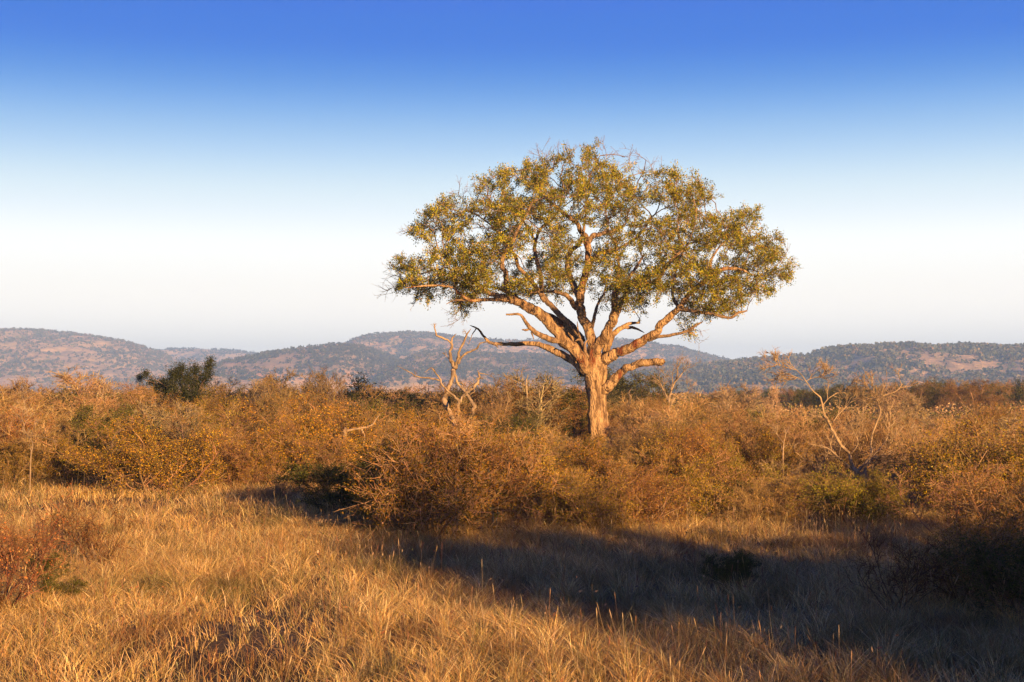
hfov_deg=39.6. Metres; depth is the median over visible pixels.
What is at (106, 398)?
thorn bush
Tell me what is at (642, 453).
leafy bush
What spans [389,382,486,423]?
green bush
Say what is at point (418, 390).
leafy bush
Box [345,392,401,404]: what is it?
green bush
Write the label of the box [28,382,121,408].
leafy bush
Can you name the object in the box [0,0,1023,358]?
sky
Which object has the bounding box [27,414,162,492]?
leafy bush
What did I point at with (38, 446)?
thorn bush
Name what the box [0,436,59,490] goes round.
leafy bush
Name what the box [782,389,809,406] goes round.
leafy bush
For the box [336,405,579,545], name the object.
leafy bush
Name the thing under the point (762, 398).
leafy bush
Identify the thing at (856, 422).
dead tree
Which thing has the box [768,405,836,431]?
green bush
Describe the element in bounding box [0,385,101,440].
thorn bush
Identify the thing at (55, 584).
green bush
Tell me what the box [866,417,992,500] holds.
thorn bush
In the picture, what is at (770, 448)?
leafy bush
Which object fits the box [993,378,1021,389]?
rusty bush
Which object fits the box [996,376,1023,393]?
green bush
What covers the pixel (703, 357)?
hillside bushes
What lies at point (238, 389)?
green bush
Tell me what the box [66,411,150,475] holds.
green bush
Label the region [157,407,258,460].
thorn bush
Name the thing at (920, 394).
rusty bush
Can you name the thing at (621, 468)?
thorn bush
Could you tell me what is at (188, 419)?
green bush
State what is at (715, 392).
rusty bush
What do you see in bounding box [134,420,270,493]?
leafy bush
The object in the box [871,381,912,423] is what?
bare tree
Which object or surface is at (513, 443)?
thorn bush
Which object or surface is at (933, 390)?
green bush
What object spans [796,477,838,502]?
leafy bush
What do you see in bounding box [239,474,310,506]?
thorn bush
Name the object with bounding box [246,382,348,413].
thorn bush
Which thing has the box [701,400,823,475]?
thorn bush
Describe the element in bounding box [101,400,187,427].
green bush
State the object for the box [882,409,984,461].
thorn bush
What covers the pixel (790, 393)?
rusty bush
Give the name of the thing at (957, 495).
rusty bush
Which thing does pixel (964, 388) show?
leafy bush
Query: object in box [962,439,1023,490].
leafy bush
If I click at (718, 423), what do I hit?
thorn bush
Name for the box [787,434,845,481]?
dead tree
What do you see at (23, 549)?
sparse shrub
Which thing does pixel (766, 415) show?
thorn bush
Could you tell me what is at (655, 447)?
leafy bush
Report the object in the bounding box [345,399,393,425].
bare tree
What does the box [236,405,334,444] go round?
rusty bush
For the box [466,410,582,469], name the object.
thorn bush
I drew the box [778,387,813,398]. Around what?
green bush
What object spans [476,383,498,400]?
thorn bush
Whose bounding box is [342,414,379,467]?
dead tree
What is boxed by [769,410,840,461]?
green bush
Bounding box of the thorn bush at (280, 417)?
[262,406,328,441]
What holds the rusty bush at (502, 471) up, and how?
on the ground at (228, 634)
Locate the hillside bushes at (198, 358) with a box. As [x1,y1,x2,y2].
[158,347,258,366]
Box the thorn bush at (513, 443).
[506,430,560,499]
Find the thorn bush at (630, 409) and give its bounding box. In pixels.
[585,391,673,449]
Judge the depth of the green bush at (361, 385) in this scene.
75.95 m
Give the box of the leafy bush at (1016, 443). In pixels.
[972,423,1023,475]
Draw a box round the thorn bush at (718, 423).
[672,403,750,438]
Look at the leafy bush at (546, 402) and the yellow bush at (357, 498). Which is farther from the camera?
the leafy bush at (546, 402)
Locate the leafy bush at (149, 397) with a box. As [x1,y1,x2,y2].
[134,387,170,409]
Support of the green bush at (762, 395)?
on the ground at (228, 634)
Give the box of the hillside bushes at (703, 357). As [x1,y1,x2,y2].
[343,330,729,362]
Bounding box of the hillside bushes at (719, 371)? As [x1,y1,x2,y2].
[583,341,1023,393]
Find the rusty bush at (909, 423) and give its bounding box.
[860,418,922,462]
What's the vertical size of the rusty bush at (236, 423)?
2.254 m
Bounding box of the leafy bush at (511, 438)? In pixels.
[470,431,551,454]
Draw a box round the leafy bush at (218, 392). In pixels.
[162,380,312,412]
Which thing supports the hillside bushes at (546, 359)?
on the hill at (413, 381)
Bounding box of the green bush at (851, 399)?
[832,385,870,409]
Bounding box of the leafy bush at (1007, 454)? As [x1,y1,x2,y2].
[988,430,1023,483]
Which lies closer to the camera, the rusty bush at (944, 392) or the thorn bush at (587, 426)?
the thorn bush at (587, 426)
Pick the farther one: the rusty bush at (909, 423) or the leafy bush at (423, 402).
the leafy bush at (423, 402)
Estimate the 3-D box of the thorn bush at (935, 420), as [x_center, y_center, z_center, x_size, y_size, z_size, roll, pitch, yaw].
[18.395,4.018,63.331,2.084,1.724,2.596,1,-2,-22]
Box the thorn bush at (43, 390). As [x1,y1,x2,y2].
[32,384,55,396]
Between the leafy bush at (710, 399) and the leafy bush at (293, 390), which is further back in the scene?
the leafy bush at (710, 399)
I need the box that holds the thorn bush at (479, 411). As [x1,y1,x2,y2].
[417,383,517,445]
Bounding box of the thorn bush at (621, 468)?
[577,447,645,512]
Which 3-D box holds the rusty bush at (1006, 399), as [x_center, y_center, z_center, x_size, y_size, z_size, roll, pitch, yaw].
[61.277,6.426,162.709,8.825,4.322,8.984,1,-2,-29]
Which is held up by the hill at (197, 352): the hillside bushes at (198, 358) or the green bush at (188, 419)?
the hillside bushes at (198, 358)
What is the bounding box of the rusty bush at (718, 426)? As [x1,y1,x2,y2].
[681,417,743,462]
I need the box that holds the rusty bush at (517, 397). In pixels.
[441,378,587,445]
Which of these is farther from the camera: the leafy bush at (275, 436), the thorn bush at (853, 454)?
the thorn bush at (853, 454)
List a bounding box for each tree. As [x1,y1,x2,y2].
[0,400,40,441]
[1,375,34,405]
[10,377,57,494]
[42,365,126,406]
[85,378,117,404]
[98,422,125,491]
[122,457,141,495]
[129,397,204,436]
[134,354,217,406]
[230,378,270,426]
[250,374,289,413]
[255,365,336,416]
[313,365,346,420]
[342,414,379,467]
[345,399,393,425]
[375,136,801,454]
[399,324,502,428]
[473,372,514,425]
[493,365,572,442]
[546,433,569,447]
[616,396,645,426]
[621,388,631,448]
[642,351,701,414]
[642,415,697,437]
[645,409,682,432]
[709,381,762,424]
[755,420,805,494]
[756,346,920,486]
[760,381,783,423]
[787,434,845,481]
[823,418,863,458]
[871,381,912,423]
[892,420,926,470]
[896,388,933,431]
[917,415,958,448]
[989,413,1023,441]
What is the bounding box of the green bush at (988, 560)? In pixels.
[930,526,1023,627]
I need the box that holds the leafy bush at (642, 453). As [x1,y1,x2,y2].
[616,442,711,494]
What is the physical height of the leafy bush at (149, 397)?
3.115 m
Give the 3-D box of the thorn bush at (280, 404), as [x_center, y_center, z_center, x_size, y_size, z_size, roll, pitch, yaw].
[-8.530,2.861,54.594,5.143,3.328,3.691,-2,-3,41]
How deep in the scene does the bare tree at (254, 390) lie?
60.48 m
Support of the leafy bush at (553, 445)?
on the ground at (228, 634)
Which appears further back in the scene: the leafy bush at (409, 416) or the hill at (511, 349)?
the hill at (511, 349)
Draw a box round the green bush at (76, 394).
[23,386,130,427]
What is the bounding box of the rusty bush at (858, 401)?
[829,387,875,408]
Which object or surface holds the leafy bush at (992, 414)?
on the ground at (228, 634)
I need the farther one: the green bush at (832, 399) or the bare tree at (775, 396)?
the green bush at (832, 399)
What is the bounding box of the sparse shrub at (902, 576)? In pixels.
[842,523,952,614]
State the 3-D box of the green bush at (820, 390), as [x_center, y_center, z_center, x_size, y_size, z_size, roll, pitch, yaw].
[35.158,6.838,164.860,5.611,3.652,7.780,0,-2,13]
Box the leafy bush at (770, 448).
[721,421,821,481]
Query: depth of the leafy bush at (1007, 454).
31.60 m
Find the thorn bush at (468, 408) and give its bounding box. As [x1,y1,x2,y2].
[384,392,508,439]
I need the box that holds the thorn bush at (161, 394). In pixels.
[141,384,247,417]
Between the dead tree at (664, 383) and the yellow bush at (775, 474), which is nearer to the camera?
the yellow bush at (775, 474)
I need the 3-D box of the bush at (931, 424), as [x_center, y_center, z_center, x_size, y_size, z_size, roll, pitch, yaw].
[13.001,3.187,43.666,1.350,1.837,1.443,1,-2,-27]
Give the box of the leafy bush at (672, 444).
[637,421,751,472]
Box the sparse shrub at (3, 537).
[0,482,77,615]
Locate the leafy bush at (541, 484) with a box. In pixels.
[499,448,606,518]
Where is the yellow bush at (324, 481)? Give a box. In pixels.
[293,437,434,515]
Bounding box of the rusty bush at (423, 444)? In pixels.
[360,404,483,473]
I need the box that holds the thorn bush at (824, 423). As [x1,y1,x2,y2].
[806,412,849,441]
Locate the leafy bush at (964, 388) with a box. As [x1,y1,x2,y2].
[936,378,999,406]
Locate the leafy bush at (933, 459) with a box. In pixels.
[873,409,1023,510]
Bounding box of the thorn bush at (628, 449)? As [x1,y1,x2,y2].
[582,420,691,463]
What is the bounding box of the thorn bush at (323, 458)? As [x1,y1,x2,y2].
[266,420,365,486]
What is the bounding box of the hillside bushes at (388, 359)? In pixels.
[123,342,504,391]
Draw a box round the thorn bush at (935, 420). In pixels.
[919,414,950,434]
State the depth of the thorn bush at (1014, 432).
35.66 m
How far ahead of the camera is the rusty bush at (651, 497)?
24.13 m
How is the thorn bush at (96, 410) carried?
on the ground at (228, 634)
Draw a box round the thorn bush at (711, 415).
[674,405,730,432]
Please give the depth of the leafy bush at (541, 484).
26.10 m
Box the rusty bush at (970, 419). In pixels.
[924,407,1017,454]
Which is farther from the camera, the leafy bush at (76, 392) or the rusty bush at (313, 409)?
the leafy bush at (76, 392)
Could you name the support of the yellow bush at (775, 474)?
on the ground at (228, 634)
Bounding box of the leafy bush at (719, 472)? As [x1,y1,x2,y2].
[637,447,772,513]
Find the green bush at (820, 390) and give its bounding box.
[791,386,838,411]
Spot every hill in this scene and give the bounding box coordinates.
[0,330,188,392]
[161,348,252,366]
[176,344,497,392]
[348,333,722,362]
[369,351,670,392]
[682,346,1023,392]
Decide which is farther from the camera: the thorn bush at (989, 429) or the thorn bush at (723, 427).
the thorn bush at (723, 427)
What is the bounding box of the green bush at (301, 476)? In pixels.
[264,440,401,516]
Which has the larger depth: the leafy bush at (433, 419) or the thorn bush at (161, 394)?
the thorn bush at (161, 394)
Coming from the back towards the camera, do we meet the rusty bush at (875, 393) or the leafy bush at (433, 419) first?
the rusty bush at (875, 393)
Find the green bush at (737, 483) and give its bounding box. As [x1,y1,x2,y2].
[688,478,750,517]
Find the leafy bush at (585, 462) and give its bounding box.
[531,437,648,509]
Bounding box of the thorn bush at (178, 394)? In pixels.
[122,371,284,407]
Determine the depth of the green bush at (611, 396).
93.99 m
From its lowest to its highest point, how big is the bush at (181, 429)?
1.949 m
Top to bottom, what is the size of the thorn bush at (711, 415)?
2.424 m
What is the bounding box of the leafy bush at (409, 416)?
[338,403,424,453]
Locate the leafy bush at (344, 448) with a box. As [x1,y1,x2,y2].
[237,401,388,483]
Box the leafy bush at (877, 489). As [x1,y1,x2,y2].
[834,475,907,506]
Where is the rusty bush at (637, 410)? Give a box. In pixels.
[578,393,705,437]
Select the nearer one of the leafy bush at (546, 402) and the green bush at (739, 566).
the green bush at (739, 566)
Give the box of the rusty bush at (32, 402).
[0,382,74,422]
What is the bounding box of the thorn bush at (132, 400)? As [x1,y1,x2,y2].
[115,389,154,408]
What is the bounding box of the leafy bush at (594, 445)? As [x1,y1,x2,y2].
[530,431,630,485]
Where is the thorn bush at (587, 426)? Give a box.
[562,402,632,441]
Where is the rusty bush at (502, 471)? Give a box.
[432,432,546,525]
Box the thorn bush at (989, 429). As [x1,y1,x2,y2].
[879,412,1021,476]
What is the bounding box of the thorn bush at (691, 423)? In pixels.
[604,407,761,464]
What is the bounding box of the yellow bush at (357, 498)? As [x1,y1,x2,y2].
[336,449,425,529]
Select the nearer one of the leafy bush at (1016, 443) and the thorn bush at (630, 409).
the leafy bush at (1016, 443)
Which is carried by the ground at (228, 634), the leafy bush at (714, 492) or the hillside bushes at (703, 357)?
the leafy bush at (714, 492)
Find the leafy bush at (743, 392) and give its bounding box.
[735,390,750,405]
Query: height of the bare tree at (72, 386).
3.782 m
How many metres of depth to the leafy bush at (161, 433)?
37.57 m
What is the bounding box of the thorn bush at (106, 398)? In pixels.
[67,376,188,427]
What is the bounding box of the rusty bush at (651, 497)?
[572,458,700,533]
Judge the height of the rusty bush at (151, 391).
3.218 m
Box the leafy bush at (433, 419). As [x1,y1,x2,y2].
[381,413,476,464]
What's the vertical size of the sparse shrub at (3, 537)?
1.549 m
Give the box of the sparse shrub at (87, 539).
[64,486,137,566]
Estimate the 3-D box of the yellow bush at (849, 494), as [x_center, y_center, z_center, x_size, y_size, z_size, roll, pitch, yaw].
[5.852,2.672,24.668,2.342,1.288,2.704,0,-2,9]
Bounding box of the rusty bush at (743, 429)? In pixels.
[708,414,790,469]
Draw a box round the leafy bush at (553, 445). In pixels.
[543,431,631,479]
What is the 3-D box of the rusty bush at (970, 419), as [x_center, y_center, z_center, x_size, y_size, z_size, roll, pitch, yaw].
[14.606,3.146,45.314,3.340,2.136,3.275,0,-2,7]
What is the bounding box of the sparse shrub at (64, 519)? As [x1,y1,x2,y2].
[47,485,102,546]
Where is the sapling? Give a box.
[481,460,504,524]
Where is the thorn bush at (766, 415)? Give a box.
[748,407,829,456]
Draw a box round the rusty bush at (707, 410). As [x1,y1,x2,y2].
[688,405,723,417]
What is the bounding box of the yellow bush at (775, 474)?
[694,438,791,500]
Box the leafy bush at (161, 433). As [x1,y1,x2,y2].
[113,409,226,480]
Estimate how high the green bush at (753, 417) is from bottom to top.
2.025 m
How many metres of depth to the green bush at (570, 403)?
57.86 m
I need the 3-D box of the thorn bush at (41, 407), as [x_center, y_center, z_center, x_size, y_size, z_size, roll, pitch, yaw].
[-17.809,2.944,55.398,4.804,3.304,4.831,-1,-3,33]
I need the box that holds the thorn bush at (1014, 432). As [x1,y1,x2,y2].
[997,418,1023,448]
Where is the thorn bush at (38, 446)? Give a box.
[0,414,96,487]
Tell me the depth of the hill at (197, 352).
4052.78 m
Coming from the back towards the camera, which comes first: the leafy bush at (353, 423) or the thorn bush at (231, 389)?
the thorn bush at (231, 389)
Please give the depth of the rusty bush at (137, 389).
94.42 m
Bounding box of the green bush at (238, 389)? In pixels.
[231,383,244,397]
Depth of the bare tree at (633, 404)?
71.32 m
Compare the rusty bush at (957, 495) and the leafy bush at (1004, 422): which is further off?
the leafy bush at (1004, 422)
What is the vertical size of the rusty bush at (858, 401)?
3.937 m
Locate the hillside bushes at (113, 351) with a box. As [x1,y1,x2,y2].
[0,327,191,392]
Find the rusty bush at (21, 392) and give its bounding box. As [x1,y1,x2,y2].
[0,381,63,399]
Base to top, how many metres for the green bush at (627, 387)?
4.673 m
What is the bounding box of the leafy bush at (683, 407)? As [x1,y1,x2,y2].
[647,399,713,419]
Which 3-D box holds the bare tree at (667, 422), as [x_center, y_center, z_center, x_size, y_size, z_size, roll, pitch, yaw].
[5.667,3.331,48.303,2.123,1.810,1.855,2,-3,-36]
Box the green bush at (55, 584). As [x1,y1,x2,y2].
[31,566,87,597]
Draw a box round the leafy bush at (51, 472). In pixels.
[5,431,97,489]
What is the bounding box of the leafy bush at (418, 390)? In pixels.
[375,385,442,403]
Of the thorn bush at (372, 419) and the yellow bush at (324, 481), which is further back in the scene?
the thorn bush at (372, 419)
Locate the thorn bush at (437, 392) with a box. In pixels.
[381,379,459,408]
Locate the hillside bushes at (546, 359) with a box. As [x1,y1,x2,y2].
[336,348,688,392]
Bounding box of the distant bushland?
[4,386,1023,422]
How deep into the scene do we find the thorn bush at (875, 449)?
35.11 m
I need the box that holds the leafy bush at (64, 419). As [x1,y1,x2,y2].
[3,407,82,461]
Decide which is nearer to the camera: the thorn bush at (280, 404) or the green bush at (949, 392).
the thorn bush at (280, 404)
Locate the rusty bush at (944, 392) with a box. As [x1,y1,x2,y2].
[921,377,997,414]
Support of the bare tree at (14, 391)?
on the ground at (228, 634)
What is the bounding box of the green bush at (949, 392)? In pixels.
[925,382,967,409]
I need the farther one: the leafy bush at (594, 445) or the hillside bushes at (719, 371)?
the hillside bushes at (719, 371)
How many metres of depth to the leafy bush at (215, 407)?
64.06 m
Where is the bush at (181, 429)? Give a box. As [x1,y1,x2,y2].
[155,413,218,484]
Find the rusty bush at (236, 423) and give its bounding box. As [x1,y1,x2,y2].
[207,404,289,471]
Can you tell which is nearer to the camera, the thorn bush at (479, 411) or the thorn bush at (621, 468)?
the thorn bush at (621, 468)
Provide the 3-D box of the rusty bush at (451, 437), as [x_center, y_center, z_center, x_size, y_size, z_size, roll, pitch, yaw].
[-0.757,2.301,24.744,2.895,2.184,2.958,0,-2,12]
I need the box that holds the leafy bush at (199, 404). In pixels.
[161,397,256,438]
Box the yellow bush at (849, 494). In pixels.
[782,460,906,531]
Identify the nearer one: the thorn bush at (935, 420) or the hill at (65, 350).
the thorn bush at (935, 420)
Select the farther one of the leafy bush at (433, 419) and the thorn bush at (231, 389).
the thorn bush at (231, 389)
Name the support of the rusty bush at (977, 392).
on the ground at (228, 634)
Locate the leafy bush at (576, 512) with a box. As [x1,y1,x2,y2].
[528,473,646,538]
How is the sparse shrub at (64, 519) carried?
on the ground at (228, 634)
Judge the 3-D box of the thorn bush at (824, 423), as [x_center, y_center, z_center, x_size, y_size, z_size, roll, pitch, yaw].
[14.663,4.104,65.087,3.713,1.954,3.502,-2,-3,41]
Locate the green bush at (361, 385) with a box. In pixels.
[335,371,431,408]
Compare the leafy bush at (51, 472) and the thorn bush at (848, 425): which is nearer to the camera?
the leafy bush at (51, 472)
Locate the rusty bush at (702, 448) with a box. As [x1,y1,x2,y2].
[644,422,728,500]
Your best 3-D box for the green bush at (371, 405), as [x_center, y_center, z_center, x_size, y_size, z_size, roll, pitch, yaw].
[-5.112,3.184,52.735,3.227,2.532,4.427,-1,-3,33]
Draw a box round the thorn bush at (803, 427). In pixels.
[770,401,868,466]
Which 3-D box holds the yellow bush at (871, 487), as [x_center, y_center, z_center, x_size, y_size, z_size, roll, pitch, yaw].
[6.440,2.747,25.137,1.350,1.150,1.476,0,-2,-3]
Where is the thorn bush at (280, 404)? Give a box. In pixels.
[249,374,341,434]
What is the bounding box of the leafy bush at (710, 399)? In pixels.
[688,387,759,417]
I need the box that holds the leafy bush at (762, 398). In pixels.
[758,393,786,407]
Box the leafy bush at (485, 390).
[472,383,519,402]
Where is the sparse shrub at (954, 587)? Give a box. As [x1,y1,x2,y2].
[886,508,1017,610]
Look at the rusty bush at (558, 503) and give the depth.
24.01 m
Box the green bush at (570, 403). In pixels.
[493,384,587,439]
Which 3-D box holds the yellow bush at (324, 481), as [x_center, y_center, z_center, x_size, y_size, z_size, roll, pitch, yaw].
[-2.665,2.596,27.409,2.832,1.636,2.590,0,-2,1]
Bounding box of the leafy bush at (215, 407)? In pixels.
[197,394,234,419]
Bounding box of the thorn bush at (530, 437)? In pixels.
[508,425,572,451]
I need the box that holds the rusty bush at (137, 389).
[111,379,180,400]
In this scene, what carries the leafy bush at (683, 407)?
on the ground at (228, 634)
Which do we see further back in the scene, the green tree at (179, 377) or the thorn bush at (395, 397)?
the thorn bush at (395, 397)
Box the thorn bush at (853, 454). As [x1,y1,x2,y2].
[792,409,907,478]
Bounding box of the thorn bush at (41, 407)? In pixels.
[0,375,114,430]
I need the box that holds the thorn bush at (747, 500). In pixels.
[711,476,800,528]
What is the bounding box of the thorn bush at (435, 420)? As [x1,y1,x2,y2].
[404,413,481,457]
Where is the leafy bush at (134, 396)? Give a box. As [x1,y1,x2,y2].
[109,389,240,441]
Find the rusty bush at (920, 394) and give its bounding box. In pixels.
[882,373,939,411]
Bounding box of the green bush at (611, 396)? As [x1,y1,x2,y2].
[606,376,648,409]
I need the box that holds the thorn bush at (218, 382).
[207,378,257,408]
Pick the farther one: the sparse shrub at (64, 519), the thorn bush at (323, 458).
the thorn bush at (323, 458)
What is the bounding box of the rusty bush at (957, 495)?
[875,454,1023,538]
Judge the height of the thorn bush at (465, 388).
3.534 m
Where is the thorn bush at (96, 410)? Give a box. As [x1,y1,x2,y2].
[44,400,160,468]
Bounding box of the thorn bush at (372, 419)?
[331,408,406,461]
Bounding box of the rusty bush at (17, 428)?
[0,402,56,485]
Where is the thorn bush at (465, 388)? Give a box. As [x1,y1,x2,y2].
[421,377,522,419]
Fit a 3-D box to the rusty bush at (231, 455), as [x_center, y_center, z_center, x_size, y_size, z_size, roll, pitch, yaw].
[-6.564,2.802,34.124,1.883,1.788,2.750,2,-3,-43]
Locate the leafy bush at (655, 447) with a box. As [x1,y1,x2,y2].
[614,422,739,494]
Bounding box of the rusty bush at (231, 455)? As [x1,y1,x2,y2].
[194,424,283,488]
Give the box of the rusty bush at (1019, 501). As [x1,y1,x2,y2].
[931,458,1023,563]
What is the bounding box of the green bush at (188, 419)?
[143,411,202,433]
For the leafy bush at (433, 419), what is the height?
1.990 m
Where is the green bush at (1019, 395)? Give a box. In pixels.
[979,381,1023,406]
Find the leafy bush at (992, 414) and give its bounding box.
[961,398,1023,430]
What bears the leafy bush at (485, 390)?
on the ground at (228, 634)
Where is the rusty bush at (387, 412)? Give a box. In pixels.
[308,397,409,458]
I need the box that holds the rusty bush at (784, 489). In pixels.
[743,471,827,526]
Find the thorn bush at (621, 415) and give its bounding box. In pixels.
[586,391,650,444]
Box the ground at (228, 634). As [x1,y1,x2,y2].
[0,400,1023,681]
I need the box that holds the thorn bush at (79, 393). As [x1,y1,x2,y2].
[0,371,121,436]
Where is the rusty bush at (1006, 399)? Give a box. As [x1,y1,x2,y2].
[998,384,1023,407]
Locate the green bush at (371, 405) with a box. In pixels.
[330,395,422,438]
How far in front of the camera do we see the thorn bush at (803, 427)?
43.21 m
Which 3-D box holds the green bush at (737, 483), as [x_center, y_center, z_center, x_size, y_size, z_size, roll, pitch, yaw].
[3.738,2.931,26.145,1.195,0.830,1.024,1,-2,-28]
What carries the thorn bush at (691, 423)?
on the ground at (228, 634)
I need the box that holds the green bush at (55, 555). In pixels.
[17,548,75,581]
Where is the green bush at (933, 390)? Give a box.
[885,375,945,415]
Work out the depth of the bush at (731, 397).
74.94 m
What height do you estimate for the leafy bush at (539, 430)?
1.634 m
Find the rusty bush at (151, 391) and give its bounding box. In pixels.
[130,382,203,411]
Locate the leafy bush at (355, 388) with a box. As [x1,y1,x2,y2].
[298,379,396,406]
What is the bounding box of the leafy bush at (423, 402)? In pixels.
[408,396,435,427]
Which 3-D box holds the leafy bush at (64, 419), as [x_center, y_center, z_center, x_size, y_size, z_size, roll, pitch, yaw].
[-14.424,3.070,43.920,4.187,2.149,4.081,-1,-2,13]
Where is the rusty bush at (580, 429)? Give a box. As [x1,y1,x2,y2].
[557,385,616,445]
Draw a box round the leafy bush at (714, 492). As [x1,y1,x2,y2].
[624,452,742,524]
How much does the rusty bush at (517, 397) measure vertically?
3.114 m
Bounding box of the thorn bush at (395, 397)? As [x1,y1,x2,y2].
[343,389,417,415]
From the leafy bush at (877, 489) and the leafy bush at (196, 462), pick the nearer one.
the leafy bush at (877, 489)
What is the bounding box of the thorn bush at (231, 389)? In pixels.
[220,376,256,403]
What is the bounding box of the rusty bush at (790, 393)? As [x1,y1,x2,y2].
[770,386,804,408]
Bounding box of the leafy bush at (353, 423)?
[242,385,389,467]
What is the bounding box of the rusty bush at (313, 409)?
[270,394,345,433]
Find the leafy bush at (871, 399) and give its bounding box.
[852,389,887,409]
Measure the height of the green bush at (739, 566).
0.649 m
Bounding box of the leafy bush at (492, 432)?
[425,422,561,517]
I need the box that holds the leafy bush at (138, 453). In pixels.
[58,412,230,497]
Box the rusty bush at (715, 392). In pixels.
[686,390,735,401]
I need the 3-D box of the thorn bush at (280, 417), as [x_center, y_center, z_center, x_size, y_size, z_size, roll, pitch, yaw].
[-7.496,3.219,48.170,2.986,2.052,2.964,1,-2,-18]
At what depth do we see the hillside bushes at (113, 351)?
2815.48 m
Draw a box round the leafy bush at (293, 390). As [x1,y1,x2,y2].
[221,383,306,421]
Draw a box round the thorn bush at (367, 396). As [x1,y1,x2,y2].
[296,383,392,428]
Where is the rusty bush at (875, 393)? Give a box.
[869,385,885,404]
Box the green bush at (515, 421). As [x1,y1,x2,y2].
[469,407,542,444]
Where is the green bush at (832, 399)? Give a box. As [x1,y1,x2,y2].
[793,384,846,413]
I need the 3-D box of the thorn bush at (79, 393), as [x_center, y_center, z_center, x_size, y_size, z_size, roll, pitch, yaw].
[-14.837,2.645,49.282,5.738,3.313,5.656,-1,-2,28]
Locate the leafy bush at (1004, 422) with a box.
[987,413,1020,433]
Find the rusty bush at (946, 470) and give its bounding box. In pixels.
[910,445,1006,499]
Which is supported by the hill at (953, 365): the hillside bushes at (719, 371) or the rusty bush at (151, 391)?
the hillside bushes at (719, 371)
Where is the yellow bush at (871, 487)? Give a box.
[847,463,920,524]
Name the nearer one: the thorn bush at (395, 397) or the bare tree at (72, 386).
the bare tree at (72, 386)
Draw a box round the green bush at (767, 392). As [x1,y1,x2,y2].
[763,388,787,407]
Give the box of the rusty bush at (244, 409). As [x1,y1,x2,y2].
[212,393,274,440]
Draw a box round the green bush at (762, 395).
[747,393,767,403]
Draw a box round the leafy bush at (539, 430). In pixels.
[497,423,569,465]
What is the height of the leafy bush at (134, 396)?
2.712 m
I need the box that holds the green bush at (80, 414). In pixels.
[68,402,170,478]
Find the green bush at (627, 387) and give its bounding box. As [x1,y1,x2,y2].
[570,363,683,407]
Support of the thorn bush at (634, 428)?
on the ground at (228, 634)
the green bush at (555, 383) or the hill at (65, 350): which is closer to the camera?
the green bush at (555, 383)
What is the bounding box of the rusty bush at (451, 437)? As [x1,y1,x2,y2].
[375,412,536,532]
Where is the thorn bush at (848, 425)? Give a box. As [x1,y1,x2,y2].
[814,410,875,459]
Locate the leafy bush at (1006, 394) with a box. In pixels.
[977,383,1023,409]
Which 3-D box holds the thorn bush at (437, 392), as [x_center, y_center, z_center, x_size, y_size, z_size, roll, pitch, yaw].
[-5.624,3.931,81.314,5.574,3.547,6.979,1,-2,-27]
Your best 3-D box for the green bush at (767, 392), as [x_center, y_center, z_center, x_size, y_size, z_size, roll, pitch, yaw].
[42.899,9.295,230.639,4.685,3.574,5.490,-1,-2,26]
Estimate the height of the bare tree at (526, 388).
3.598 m
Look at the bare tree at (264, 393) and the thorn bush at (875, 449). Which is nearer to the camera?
the thorn bush at (875, 449)
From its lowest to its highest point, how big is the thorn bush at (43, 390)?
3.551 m
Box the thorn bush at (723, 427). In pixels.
[709,400,810,454]
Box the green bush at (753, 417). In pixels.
[692,408,771,429]
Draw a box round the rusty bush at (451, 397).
[406,381,490,414]
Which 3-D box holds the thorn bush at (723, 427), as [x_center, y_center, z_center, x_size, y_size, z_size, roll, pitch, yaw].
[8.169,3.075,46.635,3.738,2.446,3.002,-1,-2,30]
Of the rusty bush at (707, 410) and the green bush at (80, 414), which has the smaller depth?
the green bush at (80, 414)
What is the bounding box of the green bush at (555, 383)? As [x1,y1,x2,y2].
[532,370,585,398]
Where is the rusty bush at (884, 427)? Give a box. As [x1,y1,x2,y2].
[849,408,916,459]
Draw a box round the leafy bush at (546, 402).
[483,383,587,440]
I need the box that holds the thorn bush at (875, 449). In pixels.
[851,413,1005,489]
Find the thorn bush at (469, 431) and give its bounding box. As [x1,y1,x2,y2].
[432,403,527,469]
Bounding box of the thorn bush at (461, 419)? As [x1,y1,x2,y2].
[426,411,478,439]
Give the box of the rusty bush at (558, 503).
[540,464,623,532]
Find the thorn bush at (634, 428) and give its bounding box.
[600,390,784,460]
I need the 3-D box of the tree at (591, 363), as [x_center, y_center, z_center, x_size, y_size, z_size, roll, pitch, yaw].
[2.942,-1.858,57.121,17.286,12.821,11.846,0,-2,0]
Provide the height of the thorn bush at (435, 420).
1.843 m
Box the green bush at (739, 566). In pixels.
[697,547,764,596]
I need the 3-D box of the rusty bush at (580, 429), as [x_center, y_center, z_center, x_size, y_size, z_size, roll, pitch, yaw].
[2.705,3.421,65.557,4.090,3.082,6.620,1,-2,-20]
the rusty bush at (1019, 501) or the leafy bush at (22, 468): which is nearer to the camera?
the rusty bush at (1019, 501)
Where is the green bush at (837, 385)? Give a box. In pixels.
[835,384,870,395]
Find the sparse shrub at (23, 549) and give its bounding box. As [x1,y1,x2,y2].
[0,506,57,584]
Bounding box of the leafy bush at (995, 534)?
[896,503,1023,607]
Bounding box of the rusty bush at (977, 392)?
[936,374,1010,411]
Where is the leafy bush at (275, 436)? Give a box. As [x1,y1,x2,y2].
[217,414,334,488]
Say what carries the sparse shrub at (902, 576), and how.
on the ground at (228, 634)
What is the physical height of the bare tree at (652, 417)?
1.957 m

